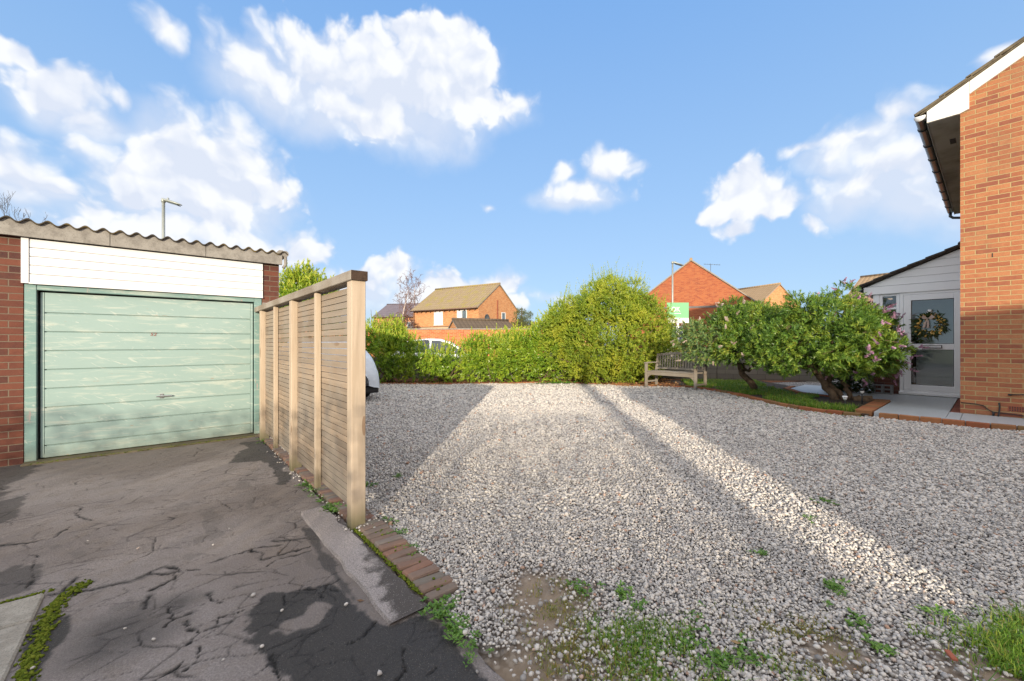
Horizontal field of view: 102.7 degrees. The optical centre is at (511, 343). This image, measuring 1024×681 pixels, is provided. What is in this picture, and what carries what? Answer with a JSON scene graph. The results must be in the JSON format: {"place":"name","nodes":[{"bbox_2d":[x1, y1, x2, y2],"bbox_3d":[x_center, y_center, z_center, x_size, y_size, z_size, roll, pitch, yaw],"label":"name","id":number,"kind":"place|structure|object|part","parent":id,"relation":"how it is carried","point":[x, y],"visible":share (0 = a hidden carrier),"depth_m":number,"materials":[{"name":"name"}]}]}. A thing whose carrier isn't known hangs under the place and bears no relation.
{"place":"outdoors","nodes":[
{"label":"outdoors","id":0,"kind":"place"},
{"bbox_2d":[0,437,504,680],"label":"driveway","id":1,"kind":"structure","parent":0,"point":[179,587],"depth_m":2.31,"materials":[{"name":"grey asphalt"}]},
{"bbox_2d":[0,593,44,680],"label":"concrete slab","id":2,"kind":"structure","parent":1,"relation":"on","point":[17,617],"depth_m":1.91,"materials":[{"name":"grey concrete"}]},
{"bbox_2d":[0,588,54,603],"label":"moss","id":3,"kind":"object","parent":1,"relation":"on","point":[26,596],"visible":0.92,"depth_m":2.14,"materials":[{"name":"green plant"}]},
{"bbox_2d":[11,579,93,680],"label":"moss","id":4,"kind":"object","parent":1,"relation":"on","point":[48,616],"visible":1,"depth_m":1.87,"materials":[{"name":"green plant"}]},
{"bbox_2d":[30,436,251,464],"bbox_3d":[-4.445,1.315,5.143,2.122,0.023,0.063,0,0,-40],"label":"moss","id":5,"kind":"object","parent":1,"relation":"on","point":[138,450],"visible":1,"depth_m":5.04,"materials":[{"name":"green plant"}]},
{"bbox_2d":[30,450,478,675],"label":"pebbles","id":6,"kind":"object","parent":1,"relation":"on","point":[379,672],"visible":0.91,"depth_m":2.86,"materials":[{"name":"white stone"}]},
{"bbox_2d":[301,506,426,624],"bbox_3d":[-1.034,1.325,2.620,0.224,0.029,1.670,0,0,-40],"label":"tarmac strip","id":7,"kind":"object","parent":1,"relation":"on","point":[391,596],"visible":0.99,"depth_m":2.37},
{"bbox_2d":[350,528,422,594],"bbox_3d":[-0.800,1.315,2.534,0.065,0.023,1.019,0,0,-40],"label":"moss","id":8,"kind":"object","parent":1,"relation":"on","point":[401,575],"visible":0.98,"depth_m":2.43,"materials":[{"name":"green plant"}]},
{"bbox_2d":[0,0,1023,343],"label":"sky","id":9,"kind":"structure","parent":0,"point":[525,146],"materials":[{"name":"blue"}]},
{"bbox_2d":[379,378,793,385],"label":"hedge bed soil","id":10,"kind":"structure","parent":0,"point":[488,381],"depth_m":13.54,"materials":[{"name":"brown soil"}]},
{"bbox_2d":[366,311,432,382],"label":"laurel bush","id":11,"kind":"object","parent":10,"relation":"on","point":[390,343],"visible":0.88,"depth_m":13.31,"materials":[{"name":"green plant"}]},
{"bbox_2d":[417,333,491,382],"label":"laurel bush","id":12,"kind":"object","parent":10,"relation":"on","point":[439,369],"visible":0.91,"depth_m":13.55,"materials":[{"name":"green plant"}]},
{"bbox_2d":[455,323,533,382],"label":"laurel bush","id":13,"kind":"object","parent":10,"relation":"on","point":[504,349],"visible":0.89,"depth_m":13.44,"materials":[{"name":"green plant"}]},
{"bbox_2d":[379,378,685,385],"bbox_3d":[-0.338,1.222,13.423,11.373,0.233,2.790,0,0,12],"label":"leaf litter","id":14,"kind":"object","parent":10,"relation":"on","point":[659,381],"visible":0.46,"depth_m":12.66,"materials":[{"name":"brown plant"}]},
{"bbox_2d":[510,292,582,382],"bbox_3d":[1.012,-0.035,13.483,2.787,3.222,2.004,0,0,24],"label":"laurel bush","id":15,"kind":"object","parent":10,"relation":"on","point":[540,359],"visible":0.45,"depth_m":13.14,"materials":[{"name":"green plant"}]},
{"bbox_2d":[539,256,684,384],"bbox_3d":[3.176,-0.607,12.812,3.962,4.101,3.587,0,0,-40],"label":"variegated bush","id":16,"kind":"object","parent":10,"relation":"on","point":[635,313],"visible":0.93,"depth_m":12.21,"materials":[{"name":"green plant"}]},
{"bbox_2d":[667,303,688,355],"bbox_3d":[5.400,0.068,13.364,0.714,2.780,0.061,0,0,0],"label":"sale sign","id":17,"kind":"object","parent":10,"relation":"on","point":[681,311],"visible":0.5,"depth_m":13.34,"materials":[{"name":"green plastic"}]},
{"bbox_2d":[668,380,874,414],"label":"bed soil","id":18,"kind":"structure","parent":10,"relation":"on","point":[824,399],"depth_m":8.14,"materials":[{"name":"brown soil"}]},
{"bbox_2d":[670,295,816,389],"bbox_3d":[5.290,0.052,9.507,3.055,2.307,2.155,0,0,17],"label":"hebe shrub","id":19,"kind":"object","parent":18,"relation":"on","point":[733,327],"visible":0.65,"depth_m":9.22,"materials":[{"name":"green plant"}]},
{"bbox_2d":[740,277,929,399],"bbox_3d":[6.114,-0.046,7.969,2.747,2.488,2.406,0,0,6],"label":"hebe shrub","id":20,"kind":"object","parent":18,"relation":"on","point":[854,333],"visible":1,"depth_m":7.65,"materials":[{"name":"green plant"}]},
{"bbox_2d":[823,369,875,393],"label":"shade shrub","id":21,"kind":"object","parent":18,"relation":"on","point":[856,387],"visible":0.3,"depth_m":8.79,"materials":[{"name":"green plant"}]},
{"bbox_2d":[851,395,872,401],"bbox_3d":[6.626,1.083,7.765,0.247,0.193,0.324,0,0,-40],"label":"brick","id":22,"kind":"object","parent":18,"relation":"on","point":[865,398],"visible":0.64,"depth_m":7.72,"materials":[{"name":"brown brick"}]},
{"bbox_2d":[859,389,864,403],"bbox_3d":[6.310,0.977,7.384,0.084,0.287,0.084,0,0,-40],"label":"solar light","id":23,"kind":"object","parent":18,"relation":"on","point":[861,391],"visible":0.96,"depth_m":7.37,"materials":[{"name":"black plastic"}]},
{"bbox_2d":[270,379,1023,680],"bbox_3d":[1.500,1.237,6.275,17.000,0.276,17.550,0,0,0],"label":"gravel ground","id":24,"kind":"structure","parent":0,"point":[501,667],"depth_m":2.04,"materials":[{"name":"grey gravel"}]},
{"bbox_2d":[254,270,367,531],"bbox_3d":[-2.379,0.432,4.432,0.120,1.896,4.006,0,0,-40],"label":"slatted fence","id":25,"kind":"object","parent":24,"relation":"on","point":[313,421],"visible":0.98,"depth_m":3.59,"materials":[{"name":"beige wood"}]},
{"bbox_2d":[279,258,346,342],"bbox_3d":[-6.862,-0.737,13.832,2.750,4.390,2.507,0,0,5],"label":"laurel bush","id":26,"kind":"object","parent":24,"relation":"on","point":[296,280],"visible":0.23,"depth_m":13.43,"materials":[{"name":"green plant"}]},
{"bbox_2d":[280,342,379,396],"bbox_3d":[-5.017,0.589,10.451,1.819,1.461,4.278,0,0,-40],"label":"covered car","id":27,"kind":"object","parent":24,"relation":"on","point":[372,381],"visible":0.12,"depth_m":9.29,"materials":[{"name":"white fabric"}]},
{"bbox_2d":[258,434,458,609],"bbox_3d":[-1.958,1.345,4.043,0.204,0.112,4.972,0,0,-40],"label":"brick strip","id":28,"kind":"object","parent":24,"relation":"on","point":[423,573],"visible":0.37,"depth_m":2.58,"materials":[{"name":"brown brick"}]},
{"bbox_2d":[372,524,445,590],"bbox_3d":[-0.690,1.301,2.550,0.112,0.019,0.983,0,0,-40],"label":"moss","id":29,"kind":"object","parent":28,"relation":"on","point":[437,589],"visible":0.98,"depth_m":2.51,"materials":[{"name":"green plant"}]},
{"bbox_2d":[379,381,683,386],"bbox_3d":[-0.348,1.271,12.823,11.200,0.252,1.840,0,0,13],"label":"brick edging","id":30,"kind":"object","parent":24,"relation":"on","point":[533,382],"visible":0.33,"depth_m":13.12,"materials":[{"name":"brown brick"}]},
{"bbox_2d":[105,438,967,673],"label":"weeds","id":31,"kind":"object","parent":24,"relation":"on","point":[449,625],"visible":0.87,"depth_m":1.90,"materials":[{"name":"green plant"}]},
{"bbox_2d":[279,401,1023,649],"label":"dead leaves","id":32,"kind":"object","parent":24,"relation":"on","point":[717,647],"visible":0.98,"depth_m":2.24,"materials":[{"name":"brown plant"}]},
{"bbox_2d":[644,352,707,389],"bbox_3d":[4.354,0.722,10.916,0.678,0.960,1.476,0,0,-38],"label":"garden bench","id":33,"kind":"object","parent":24,"relation":"on","point":[656,372],"visible":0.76,"depth_m":11.01,"materials":[{"name":"brown wood"}]},
{"bbox_2d":[500,577,876,680],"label":"soil","id":34,"kind":"structure","parent":24,"relation":"on","point":[569,643],"depth_m":1.75,"materials":[{"name":"brown soil"}]},
{"bbox_2d":[536,380,861,417],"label":"weeds","id":35,"kind":"object","parent":24,"relation":"on","point":[560,381],"visible":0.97,"depth_m":12.77,"materials":[{"name":"green plant"}]},
{"bbox_2d":[684,385,861,415],"bbox_3d":[4.993,1.175,8.685,0.379,0.147,4.613,0,0,-9],"label":"brick edging","id":36,"kind":"object","parent":24,"relation":"on","point":[828,411],"visible":0.56,"depth_m":7.45,"materials":[{"name":"brown brick"}]},
{"bbox_2d":[575,606,985,680],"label":"grass","id":37,"kind":"structure","parent":24,"relation":"on","point":[638,643],"depth_m":1.73,"materials":[{"name":"green plant"}]},
{"bbox_2d":[784,386,889,400],"bbox_3d":[6.666,1.109,8.950,0.845,0.098,2.635,0,0,-1],"label":"brick edging","id":38,"kind":"object","parent":24,"relation":"on","point":[789,387],"visible":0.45,"depth_m":8.95,"materials":[{"name":"brown brick"}]},
{"bbox_2d":[855,399,890,416],"bbox_3d":[6.262,1.109,7.088,1.766,0.098,0.221,0,0,-40],"label":"brick edging","id":39,"kind":"object","parent":24,"relation":"on","point":[870,408],"visible":0.74,"depth_m":6.84,"materials":[{"name":"orange brick"}]},
{"bbox_2d":[944,649,957,661],"bbox_3d":[1.741,1.238,1.624,0.022,0.017,0.044,0,0,16],"label":"brick chip","id":40,"kind":"object","parent":24,"relation":"on","point":[951,655],"visible":1,"depth_m":1.62,"materials":[{"name":"brick"}]},
{"bbox_2d":[879,413,1023,430],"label":"brick edging","id":41,"kind":"object","parent":24,"relation":"on","point":[972,424],"visible":0.55,"depth_m":5.70,"materials":[{"name":"red brick"}]},
{"bbox_2d":[950,398,959,412],"bbox_3d":[7.784,1.114,7.132,2.416,0.097,0.107,0,0,-40],"label":"brick edging","id":42,"kind":"object","parent":24,"relation":"on","point":[956,408],"visible":0.46,"depth_m":6.80,"materials":[{"name":"red brick"}]},
{"bbox_2d":[910,589,1023,680],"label":"grass","id":43,"kind":"structure","parent":24,"relation":"on","point":[1015,642],"depth_m":1.71,"materials":[{"name":"green plant"}]},
{"bbox_2d":[914,36,1023,417],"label":"house","id":44,"kind":"structure","parent":24,"relation":"on","point":[970,128],"depth_m":6.08,"materials":[{"name":"brick"}]},
{"bbox_2d":[858,241,959,397],"bbox_3d":[9.189,-0.398,9.331,2.650,3.256,1.638,0,0,-40],"label":"porch","id":45,"kind":"object","parent":44,"relation":"attached to","point":[931,282],"visible":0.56,"depth_m":8.57,"materials":[{"name":"plastic"}]},
{"bbox_2d":[873,293,899,353],"bbox_3d":[8.075,-0.412,8.834,0.090,1.285,0.419,0,0,-40],"label":"window frame","id":46,"kind":"structure","parent":45,"relation":"in","point":[878,299],"depth_m":8.80,"materials":[{"name":"white plastic"}]},
{"bbox_2d":[883,297,892,330],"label":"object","id":47,"kind":"structure","parent":45,"relation":"in","point":[886,302],"depth_m":9.90,"materials":[{"name":"white plastic"}]},
{"bbox_2d":[903,292,959,392],"bbox_3d":[8.476,-0.013,8.266,0.136,1.974,0.835,0,0,-40],"label":"door","id":48,"kind":"structure","parent":45,"relation":"in","point":[907,299],"depth_m":8.21,"materials":[{"name":"white plastic"}]},
{"bbox_2d":[909,309,950,341],"bbox_3d":[8.407,-0.352,8.254,0.183,0.679,0.623,0,0,-40],"label":"wreath","id":49,"kind":"object","parent":48,"relation":"attached to","point":[916,326],"visible":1,"depth_m":8.26,"materials":[{"name":"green plant"}]},
{"bbox_2d":[681,378,859,411],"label":"grass","id":50,"kind":"structure","parent":0,"point":[773,392],"depth_m":8.84,"materials":[{"name":"green plant"}]},
{"bbox_2d":[791,385,1023,427],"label":"path","id":51,"kind":"structure","parent":0,"point":[928,406],"depth_m":6.81,"materials":[{"name":"grey concrete"}]},
{"bbox_2d":[863,384,893,394],"bbox_3d":[7.804,0.974,8.729,0.200,0.188,0.460,0,0,-40],"label":"lattice block","id":52,"kind":"object","parent":51,"relation":"on","point":[882,389],"depth_m":8.64,"materials":[{"name":"grey plastic"}]},
{"label":"ground","id":53,"kind":"structure","parent":0,"visible":0},
{"bbox_2d":[0,191,47,221],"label":"bare tree","id":54,"kind":"object","parent":53,"relation":"on","point":[7,202],"visible":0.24,"depth_m":16.34,"materials":[{"name":"grey plant"}]},
{"bbox_2d":[0,215,288,466],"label":"garage","id":55,"kind":"structure","parent":53,"relation":"on","point":[116,342],"depth_m":5.05,"materials":[{"name":"brick"}]},
{"bbox_2d":[41,292,252,457],"bbox_3d":[-4.549,0.362,5.293,2.046,1.874,0.072,0,0,-40],"label":"door","id":56,"kind":"structure","parent":55,"relation":"in","point":[117,372],"depth_m":5.17,"materials":[{"name":"green metal"}]},
{"bbox_2d":[161,198,181,237],"bbox_3d":[-10.478,-1.470,12.600,0.640,6.000,0.220,0,0,0],"label":"street lamp","id":57,"kind":"object","parent":53,"relation":"on","point":[164,200],"visible":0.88,"depth_m":12.56,"materials":[{"name":"metal"}]},
{"bbox_2d":[346,313,405,328],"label":"garden shrub","id":58,"kind":"object","parent":53,"relation":"on","point":[384,320],"visible":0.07,"depth_m":30.00,"materials":[{"name":"green plant"}]},
{"bbox_2d":[373,303,418,328],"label":"brick house","id":59,"kind":"structure","parent":53,"relation":"on","point":[387,310],"depth_m":56.61,"materials":[{"name":"grey tile"}]},
{"bbox_2d":[375,314,420,328],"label":"purple shrub","id":60,"kind":"object","parent":53,"relation":"on","point":[405,324],"visible":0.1,"depth_m":40.90,"materials":[{"name":"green plant"}]},
{"bbox_2d":[393,274,420,326],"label":"bare tree","id":61,"kind":"object","parent":53,"relation":"on","point":[405,306],"visible":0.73,"depth_m":43.54,"materials":[{"name":"brown wood"}]},
{"bbox_2d":[399,269,429,327],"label":"bare tree","id":62,"kind":"object","parent":53,"relation":"on","point":[414,299],"visible":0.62,"depth_m":50.70,"materials":[{"name":"brown wood"}]},
{"bbox_2d":[309,328,543,355],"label":"boundary wall","id":63,"kind":"structure","parent":53,"relation":"on","point":[434,333],"depth_m":21.72,"materials":[{"name":"brick"}]},
{"bbox_2d":[410,282,518,327],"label":"brick house","id":64,"kind":"structure","parent":53,"relation":"on","point":[439,307],"depth_m":40.89,"materials":[{"name":"orange brick"}]},
{"bbox_2d":[433,311,442,325],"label":"window","id":65,"kind":"structure","parent":64,"relation":"in","point":[438,316],"depth_m":40.57,"materials":[{"name":"white plastic"}]},
{"bbox_2d":[457,310,466,317],"bbox_3d":[-4.774,-2.490,39.015,1.300,1.360,0.080,0,0,32],"label":"window","id":66,"kind":"structure","parent":64,"relation":"in","point":[460,314],"depth_m":38.99,"materials":[{"name":"white plastic"}]},
{"bbox_2d":[501,312,505,318],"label":"window","id":67,"kind":"structure","parent":64,"relation":"in","point":[503,315],"depth_m":41.57,"materials":[{"name":"white plastic"}]},
{"bbox_2d":[448,318,512,327],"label":"outbuilding","id":68,"kind":"structure","parent":53,"relation":"on","point":[472,322],"depth_m":29.36,"materials":[{"name":"orange brick"}]},
{"bbox_2d":[510,306,534,327],"bbox_3d":[1.086,-1.055,37.866,3.544,4.792,3.327,0,0,-40],"label":"pine tree","id":69,"kind":"object","parent":53,"relation":"on","point":[523,320],"visible":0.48,"depth_m":37.73,"materials":[{"name":"green plant"}]},
{"bbox_2d":[373,357,824,381],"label":"block wall","id":70,"kind":"structure","parent":53,"relation":"on","point":[723,372],"depth_m":12.51,"materials":[{"name":"brown brick"}]},
{"bbox_2d":[671,261,683,326],"bbox_3d":[8.477,-1.340,21.000,0.640,5.740,0.220,0,0,0],"label":"street lamp","id":71,"kind":"object","parent":53,"relation":"on","point":[675,263],"visible":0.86,"depth_m":20.96,"materials":[{"name":"metal"}]},
{"bbox_2d":[631,258,757,354],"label":"brick house","id":72,"kind":"structure","parent":53,"relation":"on","point":[700,289],"depth_m":30.88,"materials":[{"name":"orange brick"}]},
{"bbox_2d":[739,283,796,309],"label":"brick house","id":73,"kind":"structure","parent":53,"relation":"on","point":[774,292],"depth_m":45.21,"materials":[{"name":"brick"}]},
{"bbox_2d":[668,347,870,359],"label":"garden wall","id":74,"kind":"structure","parent":53,"relation":"on","point":[708,353],"depth_m":19.22,"materials":[{"name":"brown brick"}]},
{"bbox_2d":[848,273,892,305],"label":"brick house","id":75,"kind":"structure","parent":53,"relation":"on","point":[864,279],"depth_m":36.79,"materials":[{"name":"orange brick"}]},
{"label":"road","id":76,"kind":"structure","parent":0,"visible":0},
{"bbox_2d":[403,338,466,356],"bbox_3d":[-3.050,0.580,17.400,4.000,1.560,2.080,0,0,-2],"label":"white car","id":77,"kind":"object","parent":76,"relation":"on","point":[433,341],"visible":0.06,"depth_m":16.75,"materials":[{"name":"paint"}]},
{"bbox_3d":[-3.390,0.168,17.386,2.920,0.585,1.548,0,0,-2],"label":"side window","id":78,"kind":"part","parent":77,"relation":"part of","materials":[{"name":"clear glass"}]}
]}

